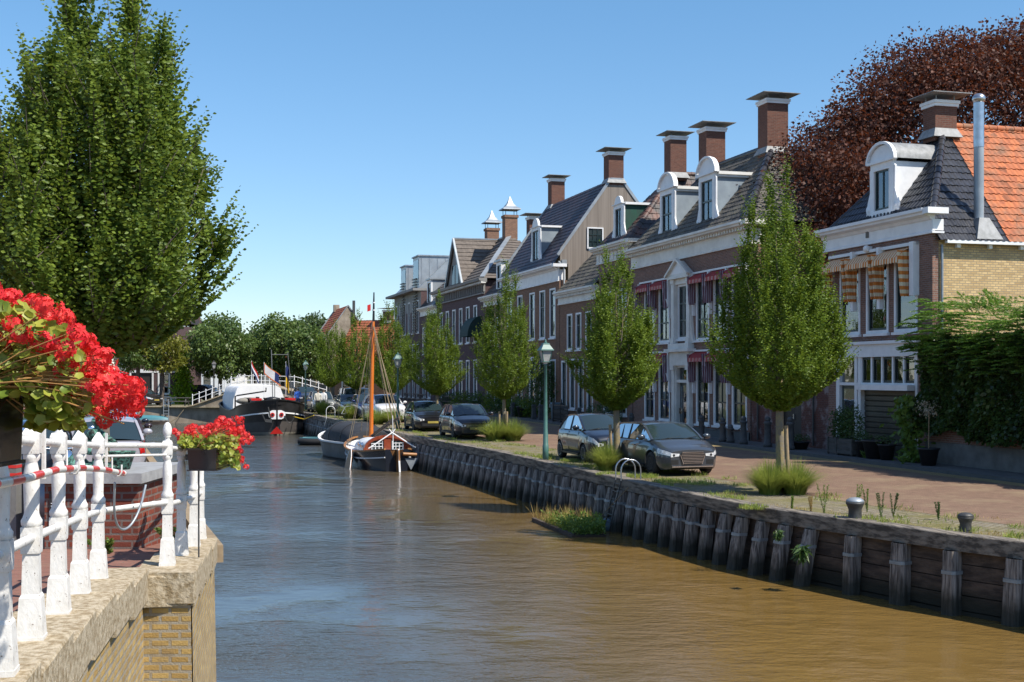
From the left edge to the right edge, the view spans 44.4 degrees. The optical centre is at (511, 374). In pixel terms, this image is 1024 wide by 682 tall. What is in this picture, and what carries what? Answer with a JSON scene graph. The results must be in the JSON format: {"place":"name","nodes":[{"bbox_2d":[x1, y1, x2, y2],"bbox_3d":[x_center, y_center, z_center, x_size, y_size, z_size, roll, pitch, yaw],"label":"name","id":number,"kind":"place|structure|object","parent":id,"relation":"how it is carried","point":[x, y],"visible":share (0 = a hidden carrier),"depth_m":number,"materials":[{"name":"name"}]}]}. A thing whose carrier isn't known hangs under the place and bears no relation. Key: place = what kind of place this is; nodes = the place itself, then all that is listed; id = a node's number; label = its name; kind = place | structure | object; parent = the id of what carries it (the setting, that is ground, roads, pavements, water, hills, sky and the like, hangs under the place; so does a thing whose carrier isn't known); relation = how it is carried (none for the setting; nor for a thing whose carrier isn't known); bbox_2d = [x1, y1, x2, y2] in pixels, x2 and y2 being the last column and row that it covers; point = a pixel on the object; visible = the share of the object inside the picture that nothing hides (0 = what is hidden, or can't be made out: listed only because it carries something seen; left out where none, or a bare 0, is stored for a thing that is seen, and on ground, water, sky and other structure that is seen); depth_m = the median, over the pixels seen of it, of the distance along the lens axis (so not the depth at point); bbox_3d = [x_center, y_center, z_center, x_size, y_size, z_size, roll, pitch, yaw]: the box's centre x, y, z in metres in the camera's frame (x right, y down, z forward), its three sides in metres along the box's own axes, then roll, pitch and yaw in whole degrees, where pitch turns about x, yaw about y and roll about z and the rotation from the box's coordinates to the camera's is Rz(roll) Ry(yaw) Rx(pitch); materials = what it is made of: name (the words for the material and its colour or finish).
{"place":"outdoors","nodes":[
{"label":"outdoors","id":0,"kind":"place"},
{"bbox_2d":[22,425,94,517],"bbox_3d":[-5.150,1.189,13.900,0.860,1.257,2.020,0,0,-38],"label":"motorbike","id":1,"kind":"object","parent":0,"point":[49,462],"visible":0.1,"depth_m":13.70,"materials":[{"name":"metal"}]},
{"bbox_2d":[12,408,159,610],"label":"brick street","id":2,"kind":"structure","parent":0,"point":[123,558],"depth_m":11.18,"materials":[{"name":"brick"}]},
{"bbox_2d":[8,454,21,540],"bbox_3d":[-5.020,1.262,12.600,0.146,1.050,0.146,0,0,0],"label":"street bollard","id":3,"kind":"object","parent":2,"relation":"on","point":[15,505],"visible":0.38,"depth_m":12.53,"materials":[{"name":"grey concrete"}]},
{"bbox_2d":[40,462,177,548],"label":"plinth","id":4,"kind":"structure","parent":2,"relation":"on","point":[140,532],"depth_m":12.38,"materials":[{"name":"red brick"}]},
{"bbox_2d":[71,416,152,461],"bbox_3d":[-9.380,1.696,29.000,2.130,1.517,3.851,0,0,-18],"label":"parked car","id":5,"kind":"object","parent":2,"relation":"on","point":[129,431],"visible":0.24,"depth_m":27.66,"materials":[{"name":"paint"}]},
{"bbox_2d":[0,0,258,461],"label":"hornbeam tree","id":6,"kind":"object","parent":2,"relation":"on","point":[110,273],"visible":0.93,"depth_m":15.13,"materials":[{"name":"green plant"}]},
{"bbox_2d":[64,417,135,469],"bbox_3d":[-4.224,0.703,12.850,0.752,0.554,0.390,0,0,0],"label":"bronze statue","id":7,"kind":"object","parent":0,"point":[125,462],"visible":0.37,"depth_m":12.76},
{"bbox_2d":[0,538,216,681],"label":"bridge wall","id":8,"kind":"structure","parent":0,"point":[151,620],"depth_m":9.34,"materials":[{"name":"stone"}]},
{"bbox_2d":[0,422,206,677],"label":"white railing","id":9,"kind":"object","parent":8,"relation":"on","point":[62,586],"visible":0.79,"depth_m":6.92,"materials":[{"name":"metal"}]},
{"bbox_2d":[0,450,126,487],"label":"barrier pole","id":10,"kind":"object","parent":9,"relation":"attached to","point":[9,481],"visible":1,"depth_m":6.11,"materials":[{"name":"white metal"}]},
{"bbox_2d":[113,482,146,530],"bbox_3d":[-2.794,0.947,9.104,0.078,0.375,0.521,0,0,8],"label":"rope","id":11,"kind":"object","parent":10,"relation":"hanging from","point":[136,515],"visible":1,"depth_m":9.09,"materials":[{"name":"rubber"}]},
{"bbox_2d":[0,282,147,466],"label":"flower box","id":12,"kind":"object","parent":9,"relation":"attached to","point":[53,378],"visible":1,"depth_m":4.37,"materials":[{"name":"plant"}]},
{"bbox_2d":[172,415,254,556],"bbox_3d":[-2.669,0.978,11.190,0.691,1.245,1.105,0,0,-16],"label":"flower box","id":13,"kind":"object","parent":9,"relation":"attached to","point":[208,448],"visible":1,"depth_m":10.86,"materials":[{"name":"plant"}]},
{"bbox_2d":[112,337,246,390],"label":"row house","id":14,"kind":"structure","parent":0,"point":[206,381],"depth_m":149.81,"materials":[{"name":"white paint"}]},
{"bbox_2d":[146,448,222,562],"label":"brick quay wall","id":15,"kind":"structure","parent":0,"point":[210,533],"depth_m":16.47,"materials":[{"name":"brown brick"}]},
{"bbox_2d":[137,386,303,422],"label":"quay wall","id":16,"kind":"structure","parent":0,"point":[199,415],"depth_m":106.96,"materials":[{"name":"concrete"}]},
{"bbox_2d":[334,308,393,395],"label":"tiled house","id":17,"kind":"structure","parent":0,"point":[377,389],"depth_m":142.17,"materials":[{"name":"brown brick"}]},
{"bbox_2d":[24,377,749,439],"bbox_3d":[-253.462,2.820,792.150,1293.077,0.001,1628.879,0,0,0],"label":"ground","id":18,"kind":"structure","parent":0,"point":[193,403],"depth_m":113.50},
{"bbox_2d":[114,344,165,379],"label":"lime tree","id":19,"kind":"object","parent":18,"relation":"on","point":[134,360],"visible":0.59,"depth_m":111.26,"materials":[{"name":"green plant"}]},
{"bbox_2d":[126,295,201,403],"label":"brick house","id":20,"kind":"structure","parent":18,"relation":"on","point":[151,378],"depth_m":118.10,"materials":[{"name":"white paint"}]},
{"bbox_2d":[139,334,190,405],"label":"yellowing tree","id":21,"kind":"object","parent":18,"relation":"on","point":[176,346],"visible":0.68,"depth_m":112.11,"materials":[{"name":"green plant"}]},
{"bbox_2d":[167,349,198,404],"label":"bush","id":22,"kind":"object","parent":18,"relation":"on","point":[181,386],"visible":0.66,"depth_m":117.24,"materials":[{"name":"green plant"}]},
{"bbox_2d":[188,385,224,399],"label":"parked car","id":23,"kind":"object","parent":18,"relation":"on","point":[201,388],"visible":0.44,"depth_m":121.26,"materials":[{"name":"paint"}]},
{"bbox_2d":[183,310,259,395],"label":"plane tree","id":24,"kind":"object","parent":18,"relation":"on","point":[219,343],"visible":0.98,"depth_m":116.65,"materials":[{"name":"green plant"}]},
{"bbox_2d":[245,311,312,386],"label":"plane tree","id":25,"kind":"object","parent":18,"relation":"on","point":[271,337],"visible":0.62,"depth_m":118.70,"materials":[{"name":"green plant"}]},
{"bbox_2d":[282,322,331,386],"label":"plane tree","id":26,"kind":"object","parent":18,"relation":"on","point":[303,343],"visible":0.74,"depth_m":115.69,"materials":[{"name":"green plant"}]},
{"bbox_2d":[293,310,327,328],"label":"distant tree","id":27,"kind":"object","parent":18,"relation":"on","point":[319,321],"visible":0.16,"depth_m":189.44,"materials":[{"name":"green plant"}]},
{"bbox_2d":[306,300,358,397],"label":"gabled house","id":28,"kind":"structure","parent":18,"relation":"on","point":[341,316],"depth_m":147.97,"materials":[{"name":"brick"}]},
{"bbox_2d":[385,255,448,401],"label":"apartment house","id":29,"kind":"structure","parent":18,"relation":"on","point":[410,296],"depth_m":116.55,"materials":[{"name":"grey brick"}]},
{"bbox_2d":[416,278,444,400],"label":"canal house","id":30,"kind":"structure","parent":18,"relation":"on","point":[433,284],"depth_m":111.35,"materials":[{"name":"brown brick"}]},
{"bbox_2d":[429,197,520,404],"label":"canal house","id":31,"kind":"structure","parent":18,"relation":"on","point":[470,278],"depth_m":97.98,"materials":[{"name":"brown brick"}]},
{"bbox_2d":[477,213,541,412],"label":"canal house","id":32,"kind":"structure","parent":18,"relation":"on","point":[494,288],"depth_m":89.24,"materials":[{"name":"brown brick"}]},
{"bbox_2d":[497,147,638,418],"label":"canal house","id":33,"kind":"structure","parent":18,"relation":"on","point":[550,255],"depth_m":77.12,"materials":[{"name":"brown brick"}]},
{"bbox_2d":[538,290,544,340],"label":"window","id":34,"kind":"structure","parent":33,"relation":"in","point":[541,337],"depth_m":78.30,"materials":[{"name":"white paint"}]},
{"bbox_2d":[548,288,555,339],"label":"window","id":35,"kind":"structure","parent":33,"relation":"in","point":[553,336],"depth_m":76.26,"materials":[{"name":"white paint"}]},
{"bbox_2d":[587,227,602,248],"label":"window","id":36,"kind":"structure","parent":33,"relation":"in","point":[594,234],"depth_m":75.19,"materials":[{"name":"white paint"}]},
{"bbox_2d":[552,254,598,414],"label":"canal house","id":37,"kind":"structure","parent":18,"relation":"on","point":[573,293],"depth_m":71.97,"materials":[{"name":"brown brick"}]},
{"bbox_2d":[561,361,566,404],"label":"window","id":38,"kind":"structure","parent":37,"relation":"in","point":[562,362],"depth_m":74.06,"materials":[{"name":"white paint"}]},
{"bbox_2d":[589,130,695,421],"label":"canal house","id":39,"kind":"structure","parent":18,"relation":"on","point":[633,222],"depth_m":65.22,"materials":[{"name":"red brick"}]},
{"bbox_2d":[622,91,844,440],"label":"canal house","id":40,"kind":"structure","parent":18,"relation":"on","point":[681,250],"depth_m":55.62,"materials":[{"name":"red brick"}]},
{"bbox_2d":[642,378,654,420],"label":"window","id":41,"kind":"structure","parent":40,"relation":"in","point":[647,417],"depth_m":61.17,"materials":[{"name":"white paint"}]},
{"bbox_2d":[657,289,669,344],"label":"window","id":42,"kind":"structure","parent":40,"relation":"in","point":[662,341],"depth_m":59.60,"materials":[{"name":"white paint"}]},
{"bbox_2d":[657,363,670,421],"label":"window","id":43,"kind":"structure","parent":40,"relation":"in","point":[661,418],"depth_m":59.64,"materials":[{"name":"white paint"}]},
{"bbox_2d":[676,284,685,340],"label":"window","id":44,"kind":"structure","parent":40,"relation":"in","point":[681,337],"depth_m":57.45,"materials":[{"name":"white paint"}]},
{"bbox_2d":[679,383,685,422],"bbox_3d":[7.867,1.530,57.008,0.130,2.300,1.200,0,0,-16],"label":"door","id":45,"kind":"structure","parent":40,"relation":"in","point":[682,410],"depth_m":57.31,"materials":[{"name":"green paint"}]},
{"bbox_2d":[694,282,709,342],"bbox_3d":[8.402,-2.795,54.994,0.304,2.770,1.460,0,0,-16],"label":"window","id":46,"kind":"structure","parent":40,"relation":"in","point":[698,300],"depth_m":55.48,"materials":[{"name":"white paint"}]},
{"bbox_2d":[694,361,709,426],"bbox_3d":[8.402,0.785,54.994,0.304,2.970,1.460,0,0,-16],"label":"window","id":47,"kind":"structure","parent":40,"relation":"in","point":[707,422],"depth_m":55.48,"materials":[{"name":"white paint"}]},
{"bbox_2d":[711,361,727,427],"bbox_3d":[8.897,0.785,53.243,0.304,2.970,1.460,0,0,-16],"label":"window","id":48,"kind":"structure","parent":40,"relation":"in","point":[723,397],"depth_m":53.68,"materials":[{"name":"white paint"}]},
{"bbox_2d":[713,279,727,339],"bbox_3d":[8.897,-2.795,53.243,0.304,2.770,1.460,0,0,-16],"label":"window","id":49,"kind":"structure","parent":40,"relation":"in","point":[715,282],"depth_m":53.79,"materials":[{"name":"white paint"}]},
{"bbox_2d":[732,364,747,429],"bbox_3d":[9.384,0.785,51.532,0.304,2.970,1.460,0,0,-16],"label":"window","id":50,"kind":"structure","parent":40,"relation":"in","point":[736,426],"depth_m":52.00,"materials":[{"name":"glass"}]},
{"bbox_2d":[752,352,828,449],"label":"garden wall","id":51,"kind":"structure","parent":18,"relation":"on","point":[811,417],"depth_m":46.31,"materials":[{"name":"red brick"}]},
{"bbox_2d":[784,405,800,443],"bbox_3d":[10.652,1.500,47.479,0.100,2.400,1.600,0,0,-16],"label":"door","id":52,"kind":"structure","parent":51,"relation":"in","point":[795,413],"depth_m":47.38,"materials":[{"name":"wood"}]},
{"bbox_2d":[736,8,1023,329],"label":"copper beech","id":53,"kind":"object","parent":18,"relation":"on","point":[839,156],"visible":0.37,"depth_m":51.19,"materials":[{"name":"red plant"}]},
{"bbox_2d":[879,394,935,462],"bbox_3d":[12.160,1.704,38.820,0.742,2.244,2.384,0,0,-16],"label":"vine","id":54,"kind":"object","parent":18,"relation":"on","point":[900,416],"visible":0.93,"depth_m":38.46,"materials":[{"name":"green plant"}]},
{"bbox_2d":[814,90,1023,457],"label":"canal house","id":55,"kind":"structure","parent":18,"relation":"on","point":[936,214],"depth_m":40.98,"materials":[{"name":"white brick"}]},
{"bbox_2d":[842,385,853,432],"bbox_3d":[11.670,1.530,43.431,0.110,2.300,0.950,0,0,-16],"label":"door","id":56,"kind":"structure","parent":55,"relation":"in","point":[847,390],"depth_m":43.50,"materials":[{"name":"green paint"}]},
{"bbox_2d":[840,268,860,337],"bbox_3d":[11.673,-2.595,43.295,0.230,2.650,1.420,0,0,-16],"label":"window","id":57,"kind":"structure","parent":55,"relation":"in","point":[853,333],"depth_m":42.73,"materials":[{"name":"white paint"}]},
{"bbox_2d":[863,264,889,336],"bbox_3d":[12.138,-2.595,41.649,0.230,2.650,1.440,0,0,-16],"label":"window","id":58,"kind":"structure","parent":55,"relation":"in","point":[874,331],"depth_m":41.79,"materials":[{"name":"white paint"}]},
{"bbox_2d":[864,390,914,457],"bbox_3d":[12.412,1.510,41.097,0.040,2.340,3.150,0,0,-16],"label":"garage door","id":59,"kind":"structure","parent":55,"relation":"in","point":[877,402],"depth_m":41.57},
{"bbox_2d":[891,262,917,334],"bbox_3d":[12.585,-2.595,40.059,0.230,2.650,1.400,0,0,-16],"label":"window","id":60,"kind":"structure","parent":55,"relation":"in","point":[898,330],"depth_m":40.55,"materials":[{"name":"white paint"}]},
{"bbox_2d":[895,288,1023,375],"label":"cypress hedge","id":61,"kind":"object","parent":18,"relation":"on","point":[995,325],"visible":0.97,"depth_m":36.02,"materials":[{"name":"green plant"}]},
{"bbox_2d":[907,331,1023,472],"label":"ivy wall","id":62,"kind":"structure","parent":18,"relation":"on","point":[976,421],"depth_m":35.73,"materials":[{"name":"green plant"}]},
{"bbox_2d":[0,0,1023,376],"label":"sky","id":63,"kind":"structure","parent":0,"point":[360,138],"materials":[{"name":"blue"}]},
{"bbox_2d":[142,423,1023,681],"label":"water","id":64,"kind":"structure","parent":0,"point":[327,569],"depth_m":22.53,"materials":[{"name":"liquid"}]},
{"bbox_2d":[218,350,304,435],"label":"barge","id":65,"kind":"object","parent":64,"relation":"on","point":[265,409],"visible":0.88,"depth_m":85.97,"materials":[{"name":"black paint"}]},
{"bbox_2d":[318,421,387,459],"bbox_3d":[-8.162,3.387,62.923,2.530,2.127,6.477,0,0,-27],"label":"motor sloop","id":66,"kind":"object","parent":64,"relation":"on","point":[333,438],"visible":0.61,"depth_m":61.27,"materials":[{"name":"white paint"}]},
{"bbox_2d":[344,292,417,471],"bbox_3d":[-5.551,0.441,56.005,4.044,8.483,8.509,0,0,-42],"label":"sailing boat","id":67,"kind":"object","parent":64,"relation":"on","point":[388,453],"visible":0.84,"depth_m":55.40,"materials":[{"name":"brown paint"}]},
{"bbox_2d":[527,502,608,537],"bbox_3d":[1.775,3.887,33.884,1.856,0.766,3.982,0,0,-16],"label":"floating planter","id":68,"kind":"object","parent":64,"relation":"on","point":[569,523],"visible":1,"depth_m":32.93,"materials":[{"name":"plant"}]},
{"bbox_2d":[302,412,1023,626],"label":"quay wall","id":69,"kind":"structure","parent":0,"point":[950,573],"depth_m":25.53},
{"bbox_2d":[605,458,640,525],"bbox_3d":[2.924,3.093,33.090,0.888,1.744,0.438,0,0,-16],"label":"quay ladder","id":70,"kind":"object","parent":69,"relation":"attached to","point":[627,459],"visible":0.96,"depth_m":33.00,"materials":[{"name":"metal"}]},
{"bbox_2d":[791,544,812,564],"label":"wall weed","id":71,"kind":"object","parent":69,"relation":"attached to","point":[801,554],"depth_m":23.80,"materials":[{"name":"green plant"}]},
{"bbox_2d":[306,410,1023,538],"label":"parking strip","id":72,"kind":"object","parent":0,"point":[784,499],"visible":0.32,"depth_m":28.77,"materials":[{"name":"green plant"}]},
{"bbox_2d":[307,391,335,411],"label":"parked car","id":73,"kind":"object","parent":72,"relation":"on","point":[310,402],"visible":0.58,"depth_m":92.71,"materials":[{"name":"paint"}]},
{"bbox_2d":[306,318,347,391],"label":"street tree","id":74,"kind":"object","parent":72,"relation":"on","point":[322,368],"visible":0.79,"depth_m":97.67,"materials":[{"name":"green plant"}]},
{"bbox_2d":[334,394,353,415],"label":"parked car","id":75,"kind":"object","parent":72,"relation":"on","point":[340,400],"visible":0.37,"depth_m":85.27,"materials":[{"name":"paint"}]},
{"bbox_2d":[332,308,377,393],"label":"street tree","id":76,"kind":"object","parent":72,"relation":"on","point":[354,381],"visible":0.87,"depth_m":84.77,"materials":[{"name":"green plant"}]},
{"bbox_2d":[362,405,403,424],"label":"grass tussock","id":77,"kind":"object","parent":72,"relation":"on","point":[379,418],"depth_m":69.68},
{"bbox_2d":[361,394,406,421],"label":"parked car","id":78,"kind":"object","parent":72,"relation":"on","point":[379,399],"visible":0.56,"depth_m":73.32,"materials":[{"name":"paint"}]},
{"bbox_2d":[359,300,420,401],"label":"street tree","id":79,"kind":"object","parent":72,"relation":"on","point":[388,362],"visible":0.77,"depth_m":72.96,"materials":[{"name":"green plant"}]},
{"bbox_2d":[393,352,402,428],"bbox_3d":[-5.809,0.855,63.860,0.440,3.990,0.440,0,0,-17],"label":"street lamp","id":80,"kind":"object","parent":72,"relation":"on","point":[397,359],"visible":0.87,"depth_m":63.80,"materials":[{"name":"metal"}]},
{"bbox_2d":[404,400,442,430],"bbox_3d":[-4.323,2.058,63.079,2.180,1.477,4.201,0,0,-13],"label":"parked car","id":81,"kind":"object","parent":72,"relation":"on","point":[422,414],"visible":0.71,"depth_m":61.91,"materials":[{"name":"paint"}]},
{"bbox_2d":[400,288,469,429],"bbox_3d":[-3.808,-0.698,62.664,3.227,7.198,3.206,0,0,-27],"label":"street tree","id":82,"kind":"object","parent":72,"relation":"on","point":[437,366],"visible":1,"depth_m":62.49,"materials":[{"name":"green plant"}]},
{"bbox_2d":[439,403,493,438],"bbox_3d":[-2.086,2.048,56.121,2.180,1.497,4.201,0,0,-15],"label":"parked car","id":83,"kind":"object","parent":72,"relation":"on","point":[456,420],"visible":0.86,"depth_m":54.97,"materials":[{"name":"paint"}]},
{"bbox_2d":[472,416,536,440],"bbox_3d":[-0.347,2.267,52.768,3.122,1.066,2.388,0,0,0],"label":"grass tussock","id":84,"kind":"object","parent":72,"relation":"on","point":[511,432],"depth_m":52.42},
{"bbox_2d":[467,255,542,439],"bbox_3d":[-0.389,-1.070,53.202,2.910,7.943,3.034,0,0,41],"label":"street tree","id":85,"kind":"object","parent":72,"relation":"on","point":[502,388],"visible":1,"depth_m":52.75,"materials":[{"name":"green plant"}]},
{"bbox_2d":[537,339,553,459],"bbox_3d":[1.087,0.855,40.670,0.440,3.990,0.440,0,0,-17],"label":"street lamp","id":86,"kind":"object","parent":72,"relation":"on","point":[545,349],"visible":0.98,"depth_m":40.61,"materials":[{"name":"green metal"}]},
{"bbox_2d":[557,413,612,461],"bbox_3d":[2.756,2.038,41.158,2.070,1.517,3.701,0,0,-16],"label":"parked car","id":87,"kind":"object","parent":72,"relation":"on","point":[581,435],"visible":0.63,"depth_m":40.58,"materials":[{"name":"paint"}]},
{"bbox_2d":[587,440,624,470],"bbox_3d":[2.716,2.334,36.456,1.538,0.932,1.534,0,0,0],"label":"grass tussock","id":88,"kind":"object","parent":72,"relation":"on","point":[606,459],"depth_m":36.26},
{"bbox_2d":[557,239,662,469],"bbox_3d":[2.934,-0.557,36.948,3.274,6.917,3.134,0,0,0],"label":"street tree","id":89,"kind":"object","parent":72,"relation":"on","point":[607,362],"visible":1,"depth_m":36.62,"materials":[{"name":"green plant"}]},
{"bbox_2d":[607,421,715,474],"bbox_3d":[4.308,2.083,36.488,2.250,1.427,4.366,0,0,-17],"label":"parked car","id":90,"kind":"object","parent":72,"relation":"on","point":[654,447],"visible":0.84,"depth_m":35.21,"materials":[{"name":"paint"}]},
{"bbox_2d":[304,409,1023,539],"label":"grass","id":91,"kind":"structure","parent":72,"relation":"on","point":[755,506],"depth_m":32.22,"materials":[{"name":"plant"}]},
{"bbox_2d":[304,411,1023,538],"bbox_3d":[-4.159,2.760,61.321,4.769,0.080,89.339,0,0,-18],"label":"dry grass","id":92,"kind":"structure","parent":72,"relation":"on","point":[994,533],"depth_m":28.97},
{"bbox_2d":[697,151,860,493],"bbox_3d":[6.363,-1.183,29.778,3.356,8.169,3.522,0,0,38],"label":"street tree","id":93,"kind":"object","parent":72,"relation":"on","point":[795,351],"visible":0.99,"depth_m":29.21,"materials":[{"name":"green plant"}]},
{"bbox_2d":[733,457,831,494],"bbox_3d":[6.318,2.336,29.303,2.585,0.929,2.005,0,0,0],"label":"grass tussock","id":94,"kind":"object","parent":72,"relation":"on","point":[796,481],"depth_m":29.05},
{"bbox_2d":[846,497,864,518],"bbox_3d":[6.587,2.605,24.106,0.354,0.490,0.354,0,0,0],"label":"mooring bollard","id":95,"kind":"object","parent":72,"relation":"on","point":[855,505],"visible":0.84,"depth_m":23.99,"materials":[{"name":"metal"}]},
{"bbox_2d":[957,512,973,532],"bbox_3d":[8.020,2.645,22.195,0.283,0.410,0.283,0,0,0],"label":"mooring bollard","id":96,"kind":"object","parent":72,"relation":"on","point":[965,519],"visible":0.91,"depth_m":22.10,"materials":[{"name":"metal"}]},
{"bbox_2d":[401,406,1023,526],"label":"street","id":97,"kind":"structure","parent":0,"point":[921,492],"depth_m":31.57,"materials":[{"name":"brick"}]},
{"bbox_2d":[403,404,1023,483],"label":"kerb","id":98,"kind":"structure","parent":97,"relation":"on","point":[985,476],"depth_m":38.77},
{"bbox_2d":[404,405,1023,485],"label":"gutter strip","id":99,"kind":"object","parent":97,"relation":"on","point":[935,473],"visible":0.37,"depth_m":38.02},
{"bbox_2d":[402,402,1023,478],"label":"sidewalk","id":100,"kind":"structure","parent":0,"point":[937,466],"depth_m":38.76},
{"bbox_2d":[515,357,558,418],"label":"shrub","id":101,"kind":"object","parent":100,"relation":"on","point":[540,379],"visible":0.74,"depth_m":75.35,"materials":[{"name":"green plant"}]},
{"bbox_2d":[552,399,568,421],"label":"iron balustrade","id":102,"kind":"object","parent":100,"relation":"on","point":[562,411],"visible":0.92,"depth_m":70.44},
{"bbox_2d":[763,416,771,446],"bbox_3d":[9.467,2.127,46.487,0.332,1.145,0.340,0,0,-16],"label":"stone bollard","id":103,"kind":"object","parent":100,"relation":"on","point":[767,432],"visible":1,"depth_m":46.38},
{"bbox_2d":[826,406,850,454],"bbox_3d":[11.053,1.864,42.362,0.790,1.656,0.870,0,0,-16],"label":"potted plant","id":104,"kind":"object","parent":100,"relation":"on","point":[831,444],"visible":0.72,"depth_m":42.31,"materials":[{"name":"green plant"}]},
{"bbox_2d":[835,402,864,456],"bbox_3d":[11.210,1.806,41.602,0.759,1.773,1.169,0,0,-16],"label":"potted plant","id":105,"kind":"object","parent":100,"relation":"on","point":[845,445],"visible":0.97,"depth_m":41.45,"materials":[{"name":"green plant"}]},
{"bbox_2d":[861,435,888,458],"bbox_3d":[11.633,2.310,40.096,0.984,0.764,0.947,0,0,-16],"label":"potted plant","id":106,"kind":"object","parent":100,"relation":"on","point":[871,449],"visible":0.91,"depth_m":39.80,"materials":[{"name":"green plant"}]},
{"bbox_2d":[876,434,896,459],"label":"potted plant","id":107,"kind":"object","parent":100,"relation":"on","point":[886,451],"visible":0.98,"depth_m":39.26,"materials":[{"name":"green plant"}]},
{"bbox_2d":[915,400,939,465],"bbox_3d":[12.284,1.725,37.052,0.747,1.934,0.733,0,0,-16],"label":"potted plant","id":108,"kind":"object","parent":100,"relation":"on","point":[928,455],"visible":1,"depth_m":36.87,"materials":[{"name":"green plant"}]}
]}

